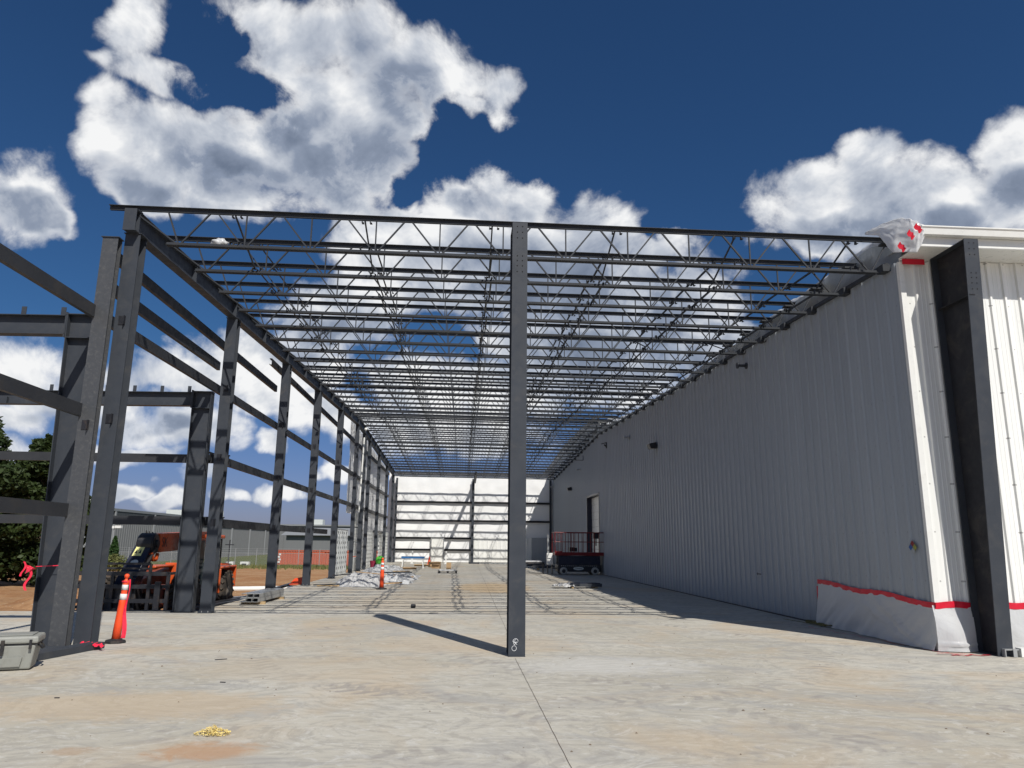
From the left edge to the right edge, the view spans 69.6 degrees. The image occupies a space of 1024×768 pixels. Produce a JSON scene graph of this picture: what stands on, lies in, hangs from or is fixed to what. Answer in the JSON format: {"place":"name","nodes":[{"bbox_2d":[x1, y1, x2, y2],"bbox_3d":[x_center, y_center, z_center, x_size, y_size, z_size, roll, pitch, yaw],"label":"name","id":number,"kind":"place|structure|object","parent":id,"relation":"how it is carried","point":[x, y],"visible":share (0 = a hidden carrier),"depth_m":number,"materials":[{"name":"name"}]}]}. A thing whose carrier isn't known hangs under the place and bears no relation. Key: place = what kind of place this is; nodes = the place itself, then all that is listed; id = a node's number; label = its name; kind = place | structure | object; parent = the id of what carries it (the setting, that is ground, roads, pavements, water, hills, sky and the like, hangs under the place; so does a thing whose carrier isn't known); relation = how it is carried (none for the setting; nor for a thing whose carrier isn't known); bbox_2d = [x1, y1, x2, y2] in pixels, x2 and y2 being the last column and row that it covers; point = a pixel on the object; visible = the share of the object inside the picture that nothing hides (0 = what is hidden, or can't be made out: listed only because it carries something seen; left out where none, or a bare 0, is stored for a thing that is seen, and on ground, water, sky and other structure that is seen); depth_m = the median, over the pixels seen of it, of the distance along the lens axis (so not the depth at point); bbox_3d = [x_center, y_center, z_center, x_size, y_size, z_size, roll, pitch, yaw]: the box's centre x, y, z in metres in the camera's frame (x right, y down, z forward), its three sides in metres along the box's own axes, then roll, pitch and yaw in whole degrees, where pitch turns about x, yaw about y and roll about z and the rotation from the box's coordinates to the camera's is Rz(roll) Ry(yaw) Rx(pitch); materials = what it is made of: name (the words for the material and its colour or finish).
{"place":"outdoors","nodes":[
{"label":"outdoors","id":0,"kind":"place"},
{"bbox_2d":[0,555,347,610],"bbox_3d":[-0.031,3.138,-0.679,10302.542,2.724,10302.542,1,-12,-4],"label":"ground","id":1,"kind":"structure","parent":0,"point":[10,592],"depth_m":52.39,"materials":[{"name":"soil"}]},
{"bbox_2d":[0,416,34,578],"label":"shade tree","id":2,"kind":"object","parent":1,"relation":"on","point":[14,483],"visible":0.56,"depth_m":41.41,"materials":[{"name":"green plant"}]},
{"bbox_2d":[0,592,77,609],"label":"dirt heap","id":3,"kind":"object","parent":1,"relation":"on","point":[26,603],"visible":0.16,"depth_m":26.27,"materials":[{"name":"soil"}]},
{"bbox_2d":[0,433,91,584],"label":"shade tree","id":4,"kind":"object","parent":1,"relation":"on","point":[36,489],"visible":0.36,"depth_m":42.49,"materials":[{"name":"green plant"}]},
{"bbox_2d":[75,530,236,609],"bbox_3d":[-9.413,5.132,19.599,2.460,2.446,6.850,2,-12,-6],"label":"telehandler","id":5,"kind":"object","parent":1,"relation":"on","point":[152,587],"visible":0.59,"depth_m":18.32,"materials":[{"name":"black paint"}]},
{"bbox_2d":[83,508,268,561],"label":"warehouse","id":6,"kind":"structure","parent":1,"relation":"on","point":[251,541],"depth_m":157.56,"materials":[{"name":"grey metal"}]},
{"bbox_2d":[111,563,347,569],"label":"grass","id":7,"kind":"structure","parent":1,"relation":"on","point":[293,566],"depth_m":86.54,"materials":[{"name":"green plant"}]},
{"bbox_2d":[119,547,348,566],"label":"chain link fence","id":8,"kind":"object","parent":1,"relation":"on","point":[256,558],"visible":0.1,"depth_m":103.07,"materials":[{"name":"metal"}]},
{"bbox_2d":[277,550,311,564],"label":"shipping container","id":9,"kind":"object","parent":1,"relation":"on","point":[288,561],"visible":0.39,"depth_m":118.61,"materials":[{"name":"metal"}]},
{"bbox_2d":[282,528,356,550],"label":"distant shed","id":10,"kind":"structure","parent":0,"point":[295,540],"depth_m":168.47,"materials":[{"name":"grey metal"}]},
{"bbox_2d":[267,519,386,554],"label":"warehouse wing","id":11,"kind":"structure","parent":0,"point":[317,524],"depth_m":234.69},
{"bbox_2d":[0,562,1023,767],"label":"concrete slab","id":12,"kind":"structure","parent":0,"point":[347,693],"depth_m":8.27,"materials":[{"name":"concrete"}]},
{"bbox_2d":[0,631,45,669],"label":"cooler box","id":13,"kind":"object","parent":12,"relation":"on","point":[19,650],"visible":1,"depth_m":9.12,"materials":[{"name":"plastic"}]},
{"bbox_2d":[30,313,91,645],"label":"tapered column","id":14,"kind":"structure","parent":12,"relation":"on","point":[76,343],"depth_m":11.83,"materials":[{"name":"metal"}]},
{"bbox_2d":[0,306,68,337],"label":"frame beam","id":15,"kind":"structure","parent":14,"relation":"attached to","point":[23,323],"depth_m":12.29,"materials":[{"name":"metal"}]},
{"bbox_2d":[37,641,104,660],"bbox_3d":[-6.336,3.783,10.437,0.220,0.090,1.334,-1,-12,9],"label":"steel channel","id":16,"kind":"object","parent":12,"relation":"on","point":[63,651],"visible":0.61,"depth_m":10.39,"materials":[{"name":"metal"}]},
{"bbox_2d":[47,236,123,645],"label":"steel column","id":17,"kind":"structure","parent":12,"relation":"on","point":[64,602],"depth_m":11.51,"materials":[{"name":"metal"}]},
{"bbox_2d":[0,497,68,516],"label":"wall girt","id":18,"kind":"structure","parent":17,"relation":"attached to","point":[24,506],"depth_m":10.35,"materials":[{"name":"metal"}]},
{"bbox_2d":[0,373,82,416],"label":"wall girt","id":19,"kind":"structure","parent":17,"relation":"attached to","point":[21,389],"depth_m":10.44,"materials":[{"name":"metal"}]},
{"bbox_2d":[115,285,220,369],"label":"wall girt","id":20,"kind":"structure","parent":17,"relation":"attached to","point":[158,322],"depth_m":15.27,"materials":[{"name":"metal"}]},
{"bbox_2d":[0,243,388,496],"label":"wall girt","id":21,"kind":"structure","parent":17,"relation":"attached to","point":[19,264],"depth_m":13.55,"materials":[{"name":"metal"}]},
{"bbox_2d":[119,254,276,391],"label":"wall girt","id":22,"kind":"structure","parent":17,"relation":"attached to","point":[163,296],"depth_m":16.31,"materials":[{"name":"metal"}]},
{"bbox_2d":[73,232,148,644],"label":"steel column","id":23,"kind":"structure","parent":12,"relation":"on","point":[93,580],"depth_m":11.85,"materials":[{"name":"metal"}]},
{"bbox_2d":[105,574,130,643],"bbox_3d":[-6.263,3.577,11.738,0.299,1.069,0.299,-4,-13,18],"label":"traffic post","id":24,"kind":"object","parent":12,"relation":"on","point":[120,625],"visible":1,"depth_m":11.67,"materials":[{"name":"orange plastic"}]},
{"bbox_2d":[170,391,214,612],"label":"tapered column","id":25,"kind":"structure","parent":12,"relation":"on","point":[191,528],"depth_m":17.18,"materials":[{"name":"metal"}]},
{"bbox_2d":[0,384,193,407],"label":"frame beam","id":26,"kind":"structure","parent":25,"relation":"attached to","point":[161,398],"depth_m":17.62,"materials":[{"name":"metal"}]},
{"bbox_2d":[0,514,224,525],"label":"wall girt","id":27,"kind":"structure","parent":25,"relation":"attached to","point":[126,520],"depth_m":17.17,"materials":[{"name":"metal"}]},
{"bbox_2d":[0,451,229,463],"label":"wall girt","id":28,"kind":"structure","parent":25,"relation":"attached to","point":[125,457],"depth_m":17.47,"materials":[{"name":"metal"}]},
{"bbox_2d":[203,517,326,533],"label":"wall girt","id":29,"kind":"structure","parent":25,"relation":"attached to","point":[243,525],"depth_m":21.84,"materials":[{"name":"metal"}]},
{"bbox_2d":[209,452,387,518],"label":"wall girt","id":30,"kind":"structure","parent":25,"relation":"attached to","point":[238,466],"depth_m":23.20,"materials":[{"name":"metal"}]},
{"bbox_2d":[198,317,241,612],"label":"steel column","id":31,"kind":"structure","parent":12,"relation":"on","point":[215,519],"depth_m":17.23,"materials":[{"name":"metal"}]},
{"bbox_2d":[240,588,284,603],"bbox_3d":[-6.694,5.732,19.887,0.600,0.275,2.400,1,-12,-2],"label":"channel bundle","id":32,"kind":"object","parent":12,"relation":"on","point":[261,596],"visible":1,"depth_m":19.26,"materials":[{"name":"concrete"}]},
{"bbox_2d":[265,363,292,588],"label":"steel column","id":33,"kind":"structure","parent":12,"relation":"on","point":[276,508],"depth_m":22.74,"materials":[{"name":"metal"}]},
{"bbox_2d":[301,391,322,585],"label":"steel column","id":34,"kind":"structure","parent":12,"relation":"on","point":[308,543],"depth_m":27.85,"materials":[{"name":"metal"}]},
{"bbox_2d":[327,410,344,578],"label":"steel column","id":35,"kind":"structure","parent":12,"relation":"on","point":[335,505],"depth_m":33.23,"materials":[{"name":"metal"}]},
{"bbox_2d":[328,529,347,574],"bbox_3d":[-8.335,8.080,35.416,0.045,2.160,5.000,1,-12,-4],"label":"spotted panel","id":36,"kind":"object","parent":12,"relation":"on","point":[341,550],"visible":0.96,"depth_m":36.10,"materials":[{"name":"metal"}]},
{"bbox_2d":[348,424,359,572],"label":"steel column","id":37,"kind":"structure","parent":12,"relation":"on","point":[353,505],"depth_m":38.65,"materials":[{"name":"metal"}]},
{"bbox_2d":[122,208,394,474],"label":"eave beam","id":38,"kind":"structure","parent":37,"relation":"on","point":[177,262],"depth_m":16.75,"materials":[{"name":"metal"}]},
{"bbox_2d":[393,468,556,479],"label":"roof joist","id":39,"kind":"object","parent":38,"relation":"on","point":[470,474],"visible":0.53,"depth_m":59.89,"materials":[{"name":"metal"}]},
{"bbox_2d":[392,466,558,477],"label":"roof joist","id":40,"kind":"object","parent":38,"relation":"on","point":[498,475],"visible":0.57,"depth_m":58.54,"materials":[{"name":"metal"}]},
{"bbox_2d":[390,463,561,475],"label":"roof joist","id":41,"kind":"object","parent":38,"relation":"on","point":[473,470],"visible":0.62,"depth_m":57.21,"materials":[{"name":"metal"}]},
{"bbox_2d":[384,455,567,467],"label":"roof joist","id":42,"kind":"object","parent":38,"relation":"on","point":[471,465],"visible":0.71,"depth_m":53.22,"materials":[{"name":"metal"}]},
{"bbox_2d":[388,460,563,472],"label":"roof joist","id":43,"kind":"object","parent":38,"relation":"on","point":[469,469],"visible":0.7,"depth_m":55.87,"materials":[{"name":"metal"}]},
{"bbox_2d":[382,452,570,465],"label":"roof joist","id":44,"kind":"object","parent":38,"relation":"on","point":[424,461],"visible":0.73,"depth_m":51.92,"materials":[{"name":"metal"}]},
{"bbox_2d":[386,458,566,470],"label":"roof joist","id":45,"kind":"object","parent":38,"relation":"on","point":[456,467],"visible":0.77,"depth_m":54.56,"materials":[{"name":"metal"}]},
{"bbox_2d":[380,449,573,462],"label":"roof joist","id":46,"kind":"object","parent":38,"relation":"on","point":[504,460],"visible":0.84,"depth_m":50.59,"materials":[{"name":"metal"}]},
{"bbox_2d":[378,445,577,459],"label":"roof joist","id":47,"kind":"object","parent":38,"relation":"on","point":[422,455],"visible":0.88,"depth_m":49.26,"materials":[{"name":"metal"}]},
{"bbox_2d":[377,442,581,456],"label":"roof joist","id":48,"kind":"object","parent":38,"relation":"on","point":[483,445],"visible":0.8,"depth_m":47.94,"materials":[{"name":"metal"}]},
{"bbox_2d":[371,434,588,449],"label":"roof joist","id":49,"kind":"object","parent":38,"relation":"on","point":[437,445],"visible":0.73,"depth_m":45.27,"materials":[{"name":"metal"}]},
{"bbox_2d":[374,438,585,453],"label":"roof joist","id":50,"kind":"object","parent":38,"relation":"on","point":[473,441],"visible":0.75,"depth_m":46.60,"materials":[{"name":"metal"}]},
{"bbox_2d":[369,430,592,446],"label":"roof joist","id":51,"kind":"object","parent":38,"relation":"on","point":[455,442],"visible":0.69,"depth_m":43.96,"materials":[{"name":"metal"}]},
{"bbox_2d":[364,420,597,438],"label":"roof joist","id":52,"kind":"object","parent":38,"relation":"on","point":[473,434],"visible":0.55,"depth_m":41.27,"materials":[{"name":"metal"}]},
{"bbox_2d":[365,426,596,442],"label":"roof joist","id":53,"kind":"object","parent":38,"relation":"on","point":[474,438],"visible":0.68,"depth_m":42.62,"materials":[{"name":"metal"}]},
{"bbox_2d":[495,281,604,475],"bbox_3d":[0.198,2.459,37.265,0.088,1.029,46.871,1,-12,-4],"label":"bridging angle","id":54,"kind":"object","parent":53,"relation":"attached to","point":[591,302],"visible":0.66,"depth_m":18.47,"materials":[{"name":"metal"}]},
{"bbox_2d":[527,285,715,470],"bbox_3d":[2.393,2.523,37.402,0.088,1.029,46.871,1,-12,-4],"label":"bridging angle","id":55,"kind":"object","parent":53,"relation":"attached to","point":[683,312],"visible":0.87,"depth_m":19.56,"materials":[{"name":"metal"}]},
{"bbox_2d":[547,290,820,478],"bbox_3d":[4.518,2.585,37.535,0.088,1.029,46.871,1,-12,-4],"label":"bridging angle","id":56,"kind":"object","parent":53,"relation":"attached to","point":[789,309],"visible":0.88,"depth_m":20.00,"materials":[{"name":"metal"}]},
{"bbox_2d":[359,416,605,434],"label":"roof joist","id":57,"kind":"object","parent":38,"relation":"on","point":[475,430],"visible":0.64,"depth_m":39.95,"materials":[{"name":"metal"}]},
{"bbox_2d":[355,412,610,431],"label":"roof joist","id":58,"kind":"object","parent":38,"relation":"on","point":[471,427],"visible":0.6,"depth_m":38.61,"materials":[{"name":"metal"}]},
{"bbox_2d":[352,409,614,428],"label":"roof joist","id":59,"kind":"object","parent":38,"relation":"on","point":[474,424],"visible":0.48,"depth_m":37.24,"materials":[{"name":"metal"}]},
{"bbox_2d":[337,397,632,418],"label":"roof joist","id":60,"kind":"object","parent":38,"relation":"on","point":[504,414],"visible":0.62,"depth_m":33.18,"materials":[{"name":"metal"}]},
{"bbox_2d":[348,405,621,425],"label":"roof joist","id":61,"kind":"object","parent":38,"relation":"on","point":[499,421],"visible":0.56,"depth_m":35.88,"materials":[{"name":"metal"}]},
{"bbox_2d":[342,400,627,422],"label":"roof joist","id":62,"kind":"object","parent":38,"relation":"on","point":[502,418],"visible":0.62,"depth_m":34.51,"materials":[{"name":"metal"}]},
{"bbox_2d":[527,262,714,463],"bbox_3d":[2.398,2.039,37.507,0.088,1.029,46.871,1,-12,-4],"label":"bridging angle","id":63,"kind":"object","parent":62,"relation":"attached to","point":[672,302],"visible":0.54,"depth_m":18.86,"materials":[{"name":"metal"}]},
{"bbox_2d":[333,392,640,414],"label":"roof joist","id":64,"kind":"object","parent":38,"relation":"on","point":[504,410],"visible":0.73,"depth_m":31.83,"materials":[{"name":"metal"}]},
{"bbox_2d":[326,385,648,410],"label":"roof joist","id":65,"kind":"object","parent":38,"relation":"on","point":[490,391],"visible":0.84,"depth_m":30.50,"materials":[{"name":"metal"}]},
{"bbox_2d":[319,379,658,405],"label":"roof joist","id":66,"kind":"object","parent":38,"relation":"on","point":[492,385],"visible":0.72,"depth_m":29.15,"materials":[{"name":"metal"}]},
{"bbox_2d":[314,373,667,400],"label":"roof joist","id":67,"kind":"object","parent":38,"relation":"on","point":[471,378],"visible":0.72,"depth_m":27.80,"materials":[{"name":"metal"}]},
{"bbox_2d":[305,365,678,394],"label":"roof joist","id":68,"kind":"object","parent":38,"relation":"on","point":[502,372],"visible":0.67,"depth_m":26.45,"materials":[{"name":"metal"}]},
{"bbox_2d":[297,357,688,388],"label":"roof joist","id":69,"kind":"object","parent":38,"relation":"on","point":[681,386],"visible":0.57,"depth_m":25.09,"materials":[{"name":"metal"}]},
{"bbox_2d":[286,348,701,381],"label":"roof joist","id":70,"kind":"object","parent":38,"relation":"on","point":[694,379],"visible":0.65,"depth_m":23.72,"materials":[{"name":"metal"}]},
{"bbox_2d":[276,341,713,373],"bbox_3d":[-0.573,-0.846,22.418,13.900,0.754,0.200,1,-12,-4],"label":"roof joist","id":71,"kind":"object","parent":38,"relation":"on","point":[707,371],"visible":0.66,"depth_m":22.38,"materials":[{"name":"metal"}]},
{"bbox_2d":[264,327,732,364],"bbox_3d":[-0.482,-1.084,21.065,13.900,0.754,0.200,1,-12,-4],"label":"roof joist","id":72,"kind":"object","parent":38,"relation":"on","point":[722,362],"visible":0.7,"depth_m":21.04,"materials":[{"name":"metal"}]},
{"bbox_2d":[548,266,818,471],"bbox_3d":[4.523,2.101,37.640,0.088,1.029,46.871,1,-12,-4],"label":"bridging angle","id":73,"kind":"object","parent":72,"relation":"attached to","point":[787,288],"visible":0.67,"depth_m":19.11,"materials":[{"name":"metal"}]},
{"bbox_2d":[109,204,890,274],"bbox_3d":[0.068,-2.513,12.953,13.900,0.754,0.200,1,-12,-4],"label":"roof joist","id":74,"kind":"object","parent":38,"relation":"on","point":[882,269],"visible":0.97,"depth_m":12.93,"materials":[{"name":"metal"}]},
{"bbox_2d":[249,313,750,354],"bbox_3d":[-0.390,-1.322,19.713,13.900,0.754,0.200,1,-12,-4],"label":"roof joist","id":75,"kind":"object","parent":38,"relation":"on","point":[628,328],"visible":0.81,"depth_m":19.70,"materials":[{"name":"metal"}]},
{"bbox_2d":[233,298,771,343],"bbox_3d":[-0.299,-1.560,18.361,13.900,0.754,0.200,1,-12,-4],"label":"roof joist","id":76,"kind":"object","parent":38,"relation":"on","point":[760,339],"visible":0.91,"depth_m":18.35,"materials":[{"name":"metal"}]},
{"bbox_2d":[215,281,795,330],"bbox_3d":[-0.207,-1.799,17.009,13.900,0.754,0.200,1,-12,-4],"label":"roof joist","id":77,"kind":"object","parent":38,"relation":"on","point":[787,305],"visible":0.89,"depth_m":16.99,"materials":[{"name":"metal"}]},
{"bbox_2d":[193,260,822,314],"bbox_3d":[-0.115,-2.037,15.657,13.900,0.754,0.200,1,-12,-4],"label":"roof joist","id":78,"kind":"object","parent":38,"relation":"on","point":[811,310],"visible":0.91,"depth_m":15.64,"materials":[{"name":"metal"}]},
{"bbox_2d":[167,235,856,296],"bbox_3d":[-0.024,-2.275,14.305,13.900,0.754,0.200,1,-12,-4],"label":"roof joist","id":79,"kind":"object","parent":38,"relation":"on","point":[843,292],"visible":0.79,"depth_m":14.29,"materials":[{"name":"metal"}]},
{"bbox_2d":[269,358,389,474],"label":"wall girt","id":80,"kind":"structure","parent":37,"relation":"attached to","point":[276,366],"depth_m":29.10,"materials":[{"name":"metal"}]},
{"bbox_2d":[332,573,388,586],"bbox_3d":[-5.717,7.443,28.110,2.091,0.418,3.569,1,-12,-4],"label":"debris pile","id":81,"kind":"object","parent":12,"relation":"on","point":[356,580],"visible":0.94,"depth_m":26.98,"materials":[{"name":"plastic"}]},
{"bbox_2d":[355,434,366,570],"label":"steel column","id":82,"kind":"structure","parent":12,"relation":"on","point":[359,540],"depth_m":41.39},
{"bbox_2d":[361,442,371,569],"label":"steel column","id":83,"kind":"structure","parent":12,"relation":"on","point":[366,506],"depth_m":43.99,"materials":[{"name":"metal"}]},
{"bbox_2d":[346,421,388,568],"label":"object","id":84,"kind":"structure","parent":12,"relation":"on","point":[371,517],"depth_m":48.77,"materials":[{"name":"black paint"}]},
{"bbox_2d":[373,455,380,560],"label":"steel column","id":85,"kind":"structure","parent":12,"relation":"on","point":[377,508],"depth_m":49.28,"materials":[{"name":"metal"}]},
{"bbox_2d":[332,569,421,581],"bbox_3d":[-5.862,8.547,33.142,3.395,0.386,6.623,1,-12,-4],"label":"debris pile","id":86,"kind":"object","parent":12,"relation":"on","point":[407,575],"visible":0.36,"depth_m":32.28,"materials":[{"name":"plastic"}]},
{"bbox_2d":[382,466,388,559],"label":"steel column","id":87,"kind":"structure","parent":12,"relation":"on","point":[385,512],"depth_m":54.55,"materials":[{"name":"metal"}]},
{"bbox_2d":[388,475,394,561],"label":"steel column","id":88,"kind":"structure","parent":12,"relation":"on","point":[391,517],"depth_m":59.64,"materials":[{"name":"metal"}]},
{"bbox_2d":[387,471,553,562],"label":"end wall","id":89,"kind":"structure","parent":12,"relation":"on","point":[458,520],"depth_m":60.75,"materials":[{"name":"white metal"}]},
{"bbox_2d":[431,539,442,561],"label":"door leaf","id":90,"kind":"structure","parent":89,"relation":"in","point":[437,544],"depth_m":59.92,"materials":[{"name":"white metal"}]},
{"bbox_2d":[506,222,527,656],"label":"portal column","id":91,"kind":"structure","parent":12,"relation":"on","point":[516,576],"depth_m":11.31,"materials":[{"name":"metal"}]},
{"bbox_2d":[552,582,601,588],"bbox_3d":[2.395,7.471,27.345,1.800,0.207,0.730,2,-12,-8],"label":"wrapped bundle","id":92,"kind":"object","parent":12,"relation":"on","point":[572,585],"visible":1,"depth_m":27.14,"materials":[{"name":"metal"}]},
{"bbox_2d":[551,532,603,574],"bbox_3d":[3.498,9.106,39.596,2.774,2.214,1.464,1,-12,-4],"label":"scissor lift","id":93,"kind":"object","parent":12,"relation":"on","point":[578,561],"visible":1,"depth_m":39.00,"materials":[{"name":"black paint"}]},
{"bbox_2d":[548,237,1023,651],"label":"metal building","id":94,"kind":"structure","parent":12,"relation":"on","point":[795,461],"depth_m":15.88,"materials":[{"name":"white metal"}]},
{"bbox_2d":[592,497,599,572],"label":"roll up door","id":95,"kind":"structure","parent":94,"relation":"in","point":[595,501],"depth_m":43.31,"materials":[{"name":"white metal"}]},
{"bbox_2d":[553,263,888,479],"bbox_3d":[5.087,2.538,37.430,0.060,1.134,49.404,1,-12,-4],"label":"ledger angle","id":96,"kind":"object","parent":94,"relation":"attached to","point":[828,299],"visible":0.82,"depth_m":18.00,"materials":[{"name":"metal"}]},
{"bbox_2d":[606,243,887,423],"bbox_3d":[6.446,-0.340,27.993,0.968,1.739,29.004,1,-12,-4],"label":"plastic sheet","id":97,"kind":"object","parent":94,"relation":"on","point":[859,253],"visible":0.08,"depth_m":15.59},
{"bbox_2d":[816,579,977,651],"bbox_3d":[6.564,4.139,13.471,0.689,0.904,4.126,3,-12,-12],"label":"plastic skirt","id":98,"kind":"object","parent":94,"relation":"attached to","point":[891,617],"visible":0.98,"depth_m":12.58,"materials":[{"name":"plastic"}]},
{"bbox_2d":[898,225,1023,263],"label":"eave gutter","id":99,"kind":"object","parent":94,"relation":"attached to","point":[1008,248],"visible":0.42,"depth_m":12.48,"materials":[{"name":"white metal"}]},
{"bbox_2d":[865,218,924,252],"bbox_3d":[6.556,-2.497,12.740,0.241,0.812,1.114,7,-14,-27],"label":"plastic sheet","id":100,"kind":"object","parent":99,"relation":"attached to","point":[891,234],"visible":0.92,"depth_m":12.55,"materials":[{"name":"plastic"}]},
{"bbox_2d":[1009,603,1023,648],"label":"plastic skirt","id":101,"kind":"object","parent":94,"relation":"attached to","point":[1017,618],"visible":0.35,"depth_m":11.71,"materials":[{"name":"plastic"}]},
{"bbox_2d":[930,238,1013,656],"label":"portal column","id":102,"kind":"structure","parent":12,"relation":"on","point":[957,281],"depth_m":11.90,"materials":[{"name":"metal"}]},
{"bbox_2d":[0,0,1023,524],"label":"sky","id":103,"kind":"structure","parent":0,"point":[819,117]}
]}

